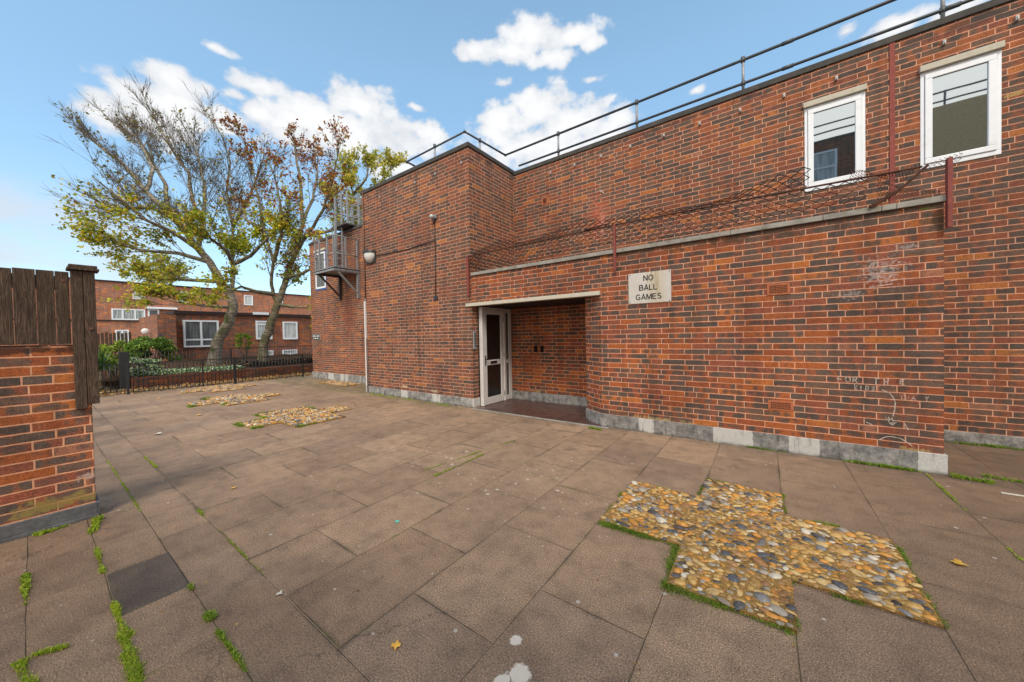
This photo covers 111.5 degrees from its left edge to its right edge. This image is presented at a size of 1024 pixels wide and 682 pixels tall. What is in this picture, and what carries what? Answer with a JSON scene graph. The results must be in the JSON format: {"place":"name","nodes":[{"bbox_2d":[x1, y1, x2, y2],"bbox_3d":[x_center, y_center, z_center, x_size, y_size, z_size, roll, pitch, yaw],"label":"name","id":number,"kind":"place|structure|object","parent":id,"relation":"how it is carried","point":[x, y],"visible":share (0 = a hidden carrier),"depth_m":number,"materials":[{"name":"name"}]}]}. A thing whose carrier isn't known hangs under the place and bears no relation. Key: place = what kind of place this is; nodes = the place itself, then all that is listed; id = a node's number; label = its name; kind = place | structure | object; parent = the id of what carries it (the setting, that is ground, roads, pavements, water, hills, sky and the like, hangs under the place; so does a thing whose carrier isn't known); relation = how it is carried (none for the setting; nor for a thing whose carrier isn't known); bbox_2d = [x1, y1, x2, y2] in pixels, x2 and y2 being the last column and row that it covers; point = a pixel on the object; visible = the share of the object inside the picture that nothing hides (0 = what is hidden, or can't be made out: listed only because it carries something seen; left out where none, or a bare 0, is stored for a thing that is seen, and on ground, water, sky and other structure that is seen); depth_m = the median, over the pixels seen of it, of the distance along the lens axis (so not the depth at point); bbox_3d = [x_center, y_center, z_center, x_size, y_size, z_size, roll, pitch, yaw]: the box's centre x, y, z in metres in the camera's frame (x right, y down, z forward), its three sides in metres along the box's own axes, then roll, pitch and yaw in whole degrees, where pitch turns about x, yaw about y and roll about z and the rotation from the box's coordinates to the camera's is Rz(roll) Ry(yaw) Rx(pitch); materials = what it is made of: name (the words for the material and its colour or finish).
{"place":"outdoors","nodes":[
{"label":"outdoors","id":0,"kind":"place"},
{"bbox_2d":[99,353,312,381],"bbox_3d":[-14.578,1.115,18.827,11.500,0.188,10.920,0,1,36],"label":"soil bed","id":1,"kind":"object","parent":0,"point":[274,357],"visible":0.25,"depth_m":18.07,"materials":[{"name":"brown soil"}]},
{"bbox_2d":[98,339,126,386],"bbox_3d":[-13.783,0.763,12.017,0.921,1.646,0.781,0,1,36],"label":"leafy shrub","id":2,"kind":"object","parent":1,"relation":"on","point":[116,345],"visible":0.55,"depth_m":11.97,"materials":[{"name":"green plant"}]},
{"bbox_2d":[129,357,163,376],"bbox_3d":[-12.791,0.894,12.118,0.745,0.756,0.974,0,1,36],"label":"leafy shrub","id":3,"kind":"object","parent":1,"relation":"on","point":[146,364],"visible":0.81,"depth_m":12.14,"materials":[{"name":"green plant"}]},
{"bbox_2d":[122,336,181,367],"bbox_3d":[-13.957,0.512,13.529,1.343,1.516,1.803,0,1,36],"label":"evergreen shrub","id":4,"kind":"object","parent":1,"relation":"on","point":[140,343],"visible":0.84,"depth_m":13.40,"materials":[{"name":"green plant"}]},
{"bbox_2d":[30,71,319,365],"bbox_3d":[-15.414,-5.957,16.288,12.310,14.908,8.288,0,1,36],"label":"autumn tree","id":5,"kind":"object","parent":1,"relation":"on","point":[163,273],"visible":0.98,"depth_m":15.52,"materials":[{"name":"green plant"}]},
{"bbox_2d":[130,365,243,376],"bbox_3d":[-12.240,1.086,13.228,1.153,0.241,3.320,0,1,36],"label":"ground cover","id":6,"kind":"object","parent":1,"relation":"on","point":[184,370],"visible":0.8,"depth_m":12.91,"materials":[{"name":"green plant"}]},
{"bbox_2d":[234,333,253,363],"bbox_3d":[-12.858,0.393,16.741,0.659,1.585,0.815,0,1,36],"label":"leafy shrub","id":7,"kind":"object","parent":1,"relation":"on","point":[240,336],"visible":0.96,"depth_m":16.68,"materials":[{"name":"green plant"}]},
{"bbox_2d":[174,109,361,361],"bbox_3d":[-10.466,-5.004,16.433,7.903,12.715,6.258,-1,1,-16],"label":"autumn tree","id":8,"kind":"object","parent":1,"relation":"on","point":[288,275],"visible":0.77,"depth_m":16.07,"materials":[{"name":"brown plant"}]},
{"bbox_2d":[237,358,312,367],"bbox_3d":[-10.735,0.992,16.488,1.050,0.336,3.755,0,1,36],"label":"hedge","id":9,"kind":"object","parent":1,"relation":"on","point":[308,361],"visible":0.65,"depth_m":15.99,"materials":[{"name":"green plant"}]},
{"bbox_2d":[100,357,311,396],"bbox_3d":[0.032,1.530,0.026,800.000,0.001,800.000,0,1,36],"label":"ground","id":10,"kind":"structure","parent":0,"point":[107,388],"depth_m":12.03,"materials":[{"name":"brown plant"}]},
{"bbox_2d":[98,347,118,390],"bbox_3d":[-13.344,0.867,11.258,1.366,1.472,1.582,0,1,36],"label":"yucca plant","id":11,"kind":"object","parent":10,"relation":"on","point":[101,360],"visible":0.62,"depth_m":11.25,"materials":[{"name":"green plant"}]},
{"bbox_2d":[103,367,117,385],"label":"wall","id":12,"kind":"structure","parent":10,"relation":"on","point":[107,383],"depth_m":12.44,"materials":[{"name":"brick"}]},
{"bbox_2d":[97,332,131,366],"bbox_3d":[-18.223,0.601,15.764,0.020,2.010,1.410,0,1,36],"label":"picket fence","id":13,"kind":"object","parent":10,"relation":"on","point":[114,337],"visible":0.28,"depth_m":15.82,"materials":[{"name":"brown wood"}]},
{"bbox_2d":[118,352,129,388],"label":"gate pier","id":14,"kind":"structure","parent":10,"relation":"on","point":[123,357],"depth_m":11.37,"materials":[{"name":"black paint"}]},
{"bbox_2d":[0,273,310,353],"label":"terraced houses","id":15,"kind":"structure","parent":10,"relation":"on","point":[112,317],"depth_m":37.84,"materials":[{"name":"brick"}]},
{"bbox_2d":[115,330,128,341],"bbox_3d":[-39.842,-0.488,35.620,0.080,1.300,0.950,0,1,36],"label":"window","id":16,"kind":"structure","parent":15,"relation":"in","point":[121,331],"depth_m":35.60,"materials":[{"name":"white plastic"}]},
{"bbox_2d":[111,308,144,319],"bbox_3d":[-40.907,-2.829,37.194,0.080,1.170,2.450,0,1,36],"label":"window","id":17,"kind":"structure","parent":15,"relation":"in","point":[116,314],"depth_m":37.08,"materials":[{"name":"white plastic"}]},
{"bbox_2d":[132,289,143,298],"bbox_3d":[-40.508,-5.089,37.821,0.080,1.130,0.950,0,1,36],"label":"window","id":18,"kind":"structure","parent":15,"relation":"in","point":[132,289],"depth_m":37.69,"materials":[{"name":"white plastic"}]},
{"bbox_2d":[148,309,158,315],"bbox_3d":[-39.814,-2.917,38.703,0.080,1.250,0.900,0,1,36],"label":"window","id":19,"kind":"structure","parent":15,"relation":"in","point":[150,311],"depth_m":38.65,"materials":[{"name":"white plastic"}]},
{"bbox_2d":[244,295,252,304],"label":"window","id":20,"kind":"structure","parent":15,"relation":"in","point":[248,300],"depth_m":45.86,"materials":[{"name":"white plastic"}]},
{"bbox_2d":[129,345,311,368],"bbox_3d":[-11.895,0.892,15.103,0.050,1.190,6.750,0,1,36],"label":"iron railing","id":21,"kind":"object","parent":10,"relation":"on","point":[222,355],"visible":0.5,"depth_m":14.68,"materials":[{"name":"black paint"}]},
{"bbox_2d":[130,364,312,388],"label":"planter wall","id":22,"kind":"structure","parent":10,"relation":"on","point":[286,370],"depth_m":13.19,"materials":[{"name":"brick"}]},
{"bbox_2d":[139,310,312,360],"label":"brick house","id":23,"kind":"structure","parent":10,"relation":"on","point":[184,331],"depth_m":23.14,"materials":[{"name":"brown brick"}]},
{"bbox_2d":[141,328,148,337],"bbox_3d":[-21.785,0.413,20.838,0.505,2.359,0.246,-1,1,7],"label":"satellite dish","id":24,"kind":"object","parent":23,"relation":"attached to","point":[145,331],"visible":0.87,"depth_m":20.81,"materials":[{"name":"white plastic"}]},
{"bbox_2d":[183,320,218,347],"bbox_3d":[-19.641,-0.467,22.050,0.080,1.690,1.720,0,1,36],"label":"window","id":25,"kind":"structure","parent":23,"relation":"in","point":[196,333],"depth_m":21.94,"materials":[{"name":"white plastic"}]},
{"bbox_2d":[255,321,271,338],"bbox_3d":[-17.711,-0.781,24.885,0.080,1.320,0.990,0,1,36],"label":"window","id":26,"kind":"structure","parent":23,"relation":"in","point":[260,325],"depth_m":24.67,"materials":[{"name":"white plastic"}]},
{"bbox_2d":[282,349,296,353],"bbox_3d":[-16.724,0.847,26.229,0.080,0.400,1.000,0,1,36],"label":"window","id":27,"kind":"structure","parent":23,"relation":"in","point":[294,351],"depth_m":26.22,"materials":[{"name":"white plastic"}]},
{"bbox_2d":[282,322,297,338],"bbox_3d":[-16.716,-0.790,26.258,0.080,1.330,1.000,0,1,36],"label":"window","id":28,"kind":"structure","parent":23,"relation":"in","point":[290,329],"depth_m":26.28,"materials":[{"name":"white plastic"}]},
{"bbox_2d":[318,142,408,227],"bbox_3d":[-10.725,-6.782,25.806,6.520,16.348,4.134,-1,1,-18],"label":"background tree","id":29,"kind":"object","parent":10,"relation":"on","point":[388,160],"visible":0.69,"depth_m":25.57,"materials":[{"name":"green plant"}]},
{"bbox_2d":[0,0,989,294],"label":"sky","id":30,"kind":"structure","parent":0,"point":[410,76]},
{"bbox_2d":[0,375,1023,681],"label":"pavement","id":31,"kind":"structure","parent":0,"point":[350,567],"depth_m":2.36,"materials":[{"name":"concrete"}]},
{"bbox_2d":[18,571,31,605],"bbox_3d":[-2.987,1.507,2.136,0.467,0.030,0.066,0,1,36],"label":"weed strip","id":32,"kind":"object","parent":31,"relation":"on","point":[25,579],"visible":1,"depth_m":2.15,"materials":[{"name":"green plant"}]},
{"bbox_2d":[9,641,69,681],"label":"weed strip","id":33,"kind":"object","parent":31,"relation":"on","point":[22,662],"visible":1,"depth_m":1.63,"materials":[{"name":"green plant"}]},
{"bbox_2d":[0,344,99,543],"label":"garden wall","id":34,"kind":"structure","parent":31,"relation":"on","point":[47,473],"depth_m":2.81,"materials":[{"name":"brick"}]},
{"bbox_2d":[0,264,99,408],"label":"timber fence","id":35,"kind":"object","parent":34,"relation":"on","point":[47,289],"visible":1,"depth_m":2.87,"materials":[{"name":"brown wood"}]},
{"bbox_2d":[32,514,104,535],"bbox_3d":[-3.517,1.498,2.782,0.400,0.046,0.377,0,1,36],"label":"weed strip","id":36,"kind":"object","parent":31,"relation":"on","point":[95,521],"visible":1,"depth_m":2.81,"materials":[{"name":"green plant"}]},
{"bbox_2d":[93,545,148,681],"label":"weed strip","id":37,"kind":"object","parent":31,"relation":"on","point":[133,667],"visible":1,"depth_m":1.71,"materials":[{"name":"green plant"}]},
{"bbox_2d":[126,354,303,394],"bbox_3d":[-9.784,1.036,12.049,0.075,0.920,4.785,0,1,36],"label":"iron railing","id":38,"kind":"object","parent":31,"relation":"on","point":[234,375],"visible":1,"depth_m":11.63,"materials":[{"name":"black metal"}]},
{"bbox_2d":[98,363,124,393],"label":"iron gate","id":39,"kind":"structure","parent":38,"relation":"attached to","point":[110,378],"depth_m":9.88,"materials":[{"name":"black metal"}]},
{"bbox_2d":[186,582,247,671],"bbox_3d":[-1.592,1.484,1.853,0.979,0.028,0.074,0,1,36],"label":"weed strip","id":40,"kind":"object","parent":31,"relation":"on","point":[208,615],"visible":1,"depth_m":1.75,"materials":[{"name":"green plant"}]},
{"bbox_2d":[178,384,256,393],"bbox_3d":[-9.221,1.478,10.981,1.836,0.060,1.813,0,1,36],"label":"pebble bed","id":41,"kind":"object","parent":31,"relation":"on","point":[217,388],"visible":1,"depth_m":10.79,"materials":[{"name":"beige gravel"}]},
{"bbox_2d":[187,392,280,405],"bbox_3d":[-7.034,1.468,8.902,1.825,0.061,1.817,0,1,36],"label":"pebble bed","id":42,"kind":"object","parent":31,"relation":"on","point":[236,399],"visible":0.96,"depth_m":8.75,"materials":[{"name":"beige gravel"}]},
{"bbox_2d":[187,396,229,406],"bbox_3d":[-7.465,1.468,8.388,1.627,0.078,0.718,0,1,36],"label":"grass patch","id":43,"kind":"object","parent":42,"relation":"on","point":[194,405],"visible":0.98,"depth_m":8.14,"materials":[{"name":"green plant"}]},
{"bbox_2d":[239,406,351,428],"bbox_3d":[-4.139,1.445,6.803,1.823,0.052,1.815,0,1,36],"label":"pebble bed","id":44,"kind":"object","parent":31,"relation":"on","point":[294,416],"visible":1,"depth_m":6.64,"materials":[{"name":"beige gravel"}]},
{"bbox_2d":[231,405,337,428],"bbox_3d":[-4.264,1.442,6.757,1.689,0.055,1.971,-1,1,-13],"label":"grass patch","id":45,"kind":"object","parent":44,"relation":"on","point":[255,426],"visible":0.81,"depth_m":6.16,"materials":[{"name":"green plant"}]},
{"bbox_2d":[318,380,361,385],"bbox_3d":[-5.762,1.397,11.645,1.841,0.058,0.597,0,1,36],"label":"pebble bed","id":46,"kind":"object","parent":31,"relation":"on","point":[338,383],"visible":1,"depth_m":11.48,"materials":[{"name":"beige gravel"}]},
{"bbox_2d":[391,640,400,648],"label":"fallen leaf","id":47,"kind":"object","parent":31,"relation":"on","point":[396,644],"visible":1,"depth_m":1.69,"materials":[{"name":"plant"}]},
{"bbox_2d":[369,393,449,405],"bbox_3d":[-2.579,1.391,8.441,3.106,0.029,0.178,0,1,37],"label":"weed strip","id":48,"kind":"object","parent":31,"relation":"on","point":[405,398],"visible":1,"depth_m":8.65,"materials":[{"name":"green plant"}]},
{"bbox_2d":[106,440,1023,574],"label":"weed strip","id":49,"kind":"object","parent":31,"relation":"on","point":[242,554],"visible":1,"depth_m":3.28,"materials":[{"name":"green plant"}]},
{"bbox_2d":[308,0,1023,474],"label":"apartment building","id":50,"kind":"structure","parent":31,"relation":"on","point":[884,332],"depth_m":4.91,"materials":[{"name":"brick"}]},
{"bbox_2d":[312,334,319,339],"bbox_3d":[-7.472,-0.148,13.292,0.600,0.230,0.016,0,1,36],"label":"notice plate","id":51,"kind":"object","parent":50,"relation":"attached to","point":[315,336],"visible":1,"depth_m":13.29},
{"bbox_2d":[313,247,326,290],"bbox_3d":[-7.112,-2.650,12.991,0.854,1.508,0.145,0,1,36],"label":"window frame","id":52,"kind":"structure","parent":50,"relation":"in","point":[320,284],"depth_m":12.91,"materials":[{"name":"white plastic"}]},
{"bbox_2d":[311,193,361,300],"bbox_3d":[-4.990,-3.190,11.212,3.201,3.560,1.387,0,1,36],"label":"fire escape","id":53,"kind":"object","parent":50,"relation":"attached to","point":[335,270],"visible":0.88,"depth_m":11.51,"materials":[{"name":"grey metal"}]},
{"bbox_2d":[362,191,368,389],"bbox_3d":[-3.988,-1.330,9.460,0.085,5.420,0.055,0,1,36],"label":"conduit pipe","id":54,"kind":"object","parent":50,"relation":"attached to","point":[366,346],"visible":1,"depth_m":9.46,"materials":[{"name":"paint"}]},
{"bbox_2d":[363,250,375,264],"bbox_3d":[-3.813,-2.220,9.213,0.440,0.320,0.199,0,1,36],"label":"bulkhead lamp","id":55,"kind":"object","parent":50,"relation":"attached to","point":[369,256],"visible":1,"depth_m":9.15,"materials":[{"name":"white glass"}]},
{"bbox_2d":[375,224,437,299],"bbox_3d":[-2.646,-1.761,8.493,2.370,1.700,0.020,0,1,36],"label":"cable run","id":56,"kind":"object","parent":50,"relation":"attached to","point":[435,297],"visible":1,"depth_m":7.83,"materials":[{"name":"black plastic"}]},
{"bbox_2d":[429,214,436,223],"bbox_3d":[-1.769,-2.716,7.750,0.125,0.201,0.143,0,1,36],"label":"security camera","id":57,"kind":"object","parent":50,"relation":"attached to","point":[433,217],"visible":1,"depth_m":7.74,"materials":[{"name":"white plastic"}]},
{"bbox_2d":[473,331,476,348],"bbox_3d":[-0.776,-0.018,7.276,0.038,0.380,0.080,0,1,36],"label":"intercom panel","id":58,"kind":"object","parent":50,"relation":"attached to","point":[474,341],"visible":1,"depth_m":7.25,"materials":[{"name":"grey metal"}]},
{"bbox_2d":[483,309,504,404],"bbox_3d":[-0.386,0.340,7.647,0.095,2.035,0.693,0,1,36],"label":"entrance door","id":59,"kind":"structure","parent":50,"relation":"in","point":[493,320],"depth_m":7.65,"materials":[{"name":"paint"}]},
{"bbox_2d":[628,269,670,303],"bbox_3d":[2.023,-0.791,5.143,0.604,0.457,0.015,0,1,36],"label":"sign board","id":60,"kind":"object","parent":50,"relation":"attached to","point":[650,287],"visible":1,"depth_m":5.13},
{"bbox_2d":[405,0,973,166],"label":"roof railing","id":61,"kind":"object","parent":50,"relation":"on","point":[943,9],"visible":0.93,"depth_m":5.82,"materials":[{"name":"grey metal"}]},
{"bbox_2d":[466,153,961,296],"bbox_3d":[1.814,-1.528,5.402,6.561,1.176,0.366,0,1,36],"label":"chain link fence","id":62,"kind":"object","parent":50,"relation":"attached to","point":[948,162],"visible":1,"depth_m":4.43,"materials":[{"name":"black metal"}]},
{"bbox_2d":[803,83,866,191],"bbox_3d":[4.712,-2.922,5.106,0.679,1.323,0.145,0,1,36],"label":"window frame","id":63,"kind":"structure","parent":50,"relation":"in","point":[834,124],"depth_m":5.07,"materials":[{"name":"white plastic"}]},
{"bbox_2d":[919,40,1004,168],"bbox_3d":[5.659,-2.927,4.419,0.679,1.328,0.145,0,1,36],"label":"window frame","id":64,"kind":"structure","parent":50,"relation":"in","point":[961,100],"depth_m":4.38,"materials":[{"name":"white plastic"}]},
{"bbox_2d":[600,479,943,633],"bbox_3d":[1.675,1.406,2.606,1.810,0.051,1.787,0,1,36],"label":"pebble bed","id":65,"kind":"object","parent":31,"relation":"on","point":[749,550],"visible":1,"depth_m":2.30,"materials":[{"name":"gravel"}]},
{"bbox_2d":[597,477,951,635],"bbox_3d":[1.668,1.403,2.586,1.878,0.031,1.912,0,1,36],"label":"grass edge","id":66,"kind":"object","parent":65,"relation":"on","point":[675,551],"depth_m":2.06,"materials":[{"name":"green plant"}]},
{"bbox_2d":[588,426,1023,484],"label":"weed strip","id":67,"kind":"object","parent":31,"relation":"on","point":[954,475],"visible":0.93,"depth_m":3.68,"materials":[{"name":"green plant"}]},
{"bbox_2d":[949,558,968,565],"bbox_3d":[2.805,1.391,2.192,0.073,0.010,0.068,-1,1,11],"label":"fallen leaf","id":68,"kind":"object","parent":31,"relation":"on","point":[956,561],"visible":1,"depth_m":2.19,"materials":[{"name":"yellow plant"}]},
{"bbox_2d":[1001,492,1023,496],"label":"debris strip","id":69,"kind":"object","parent":31,"relation":"on","point":[1012,494],"visible":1,"depth_m":3.07,"materials":[{"name":"white"}]},
{"bbox_2d":[126,432,949,671],"bbox_3d":[-0.802,1.444,3.932,11.870,0.005,4.958,0,1,36],"label":"grit","id":70,"kind":"object","parent":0,"point":[510,555],"visible":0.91,"depth_m":2.33,"materials":[{"name":"stone"}]}
]}

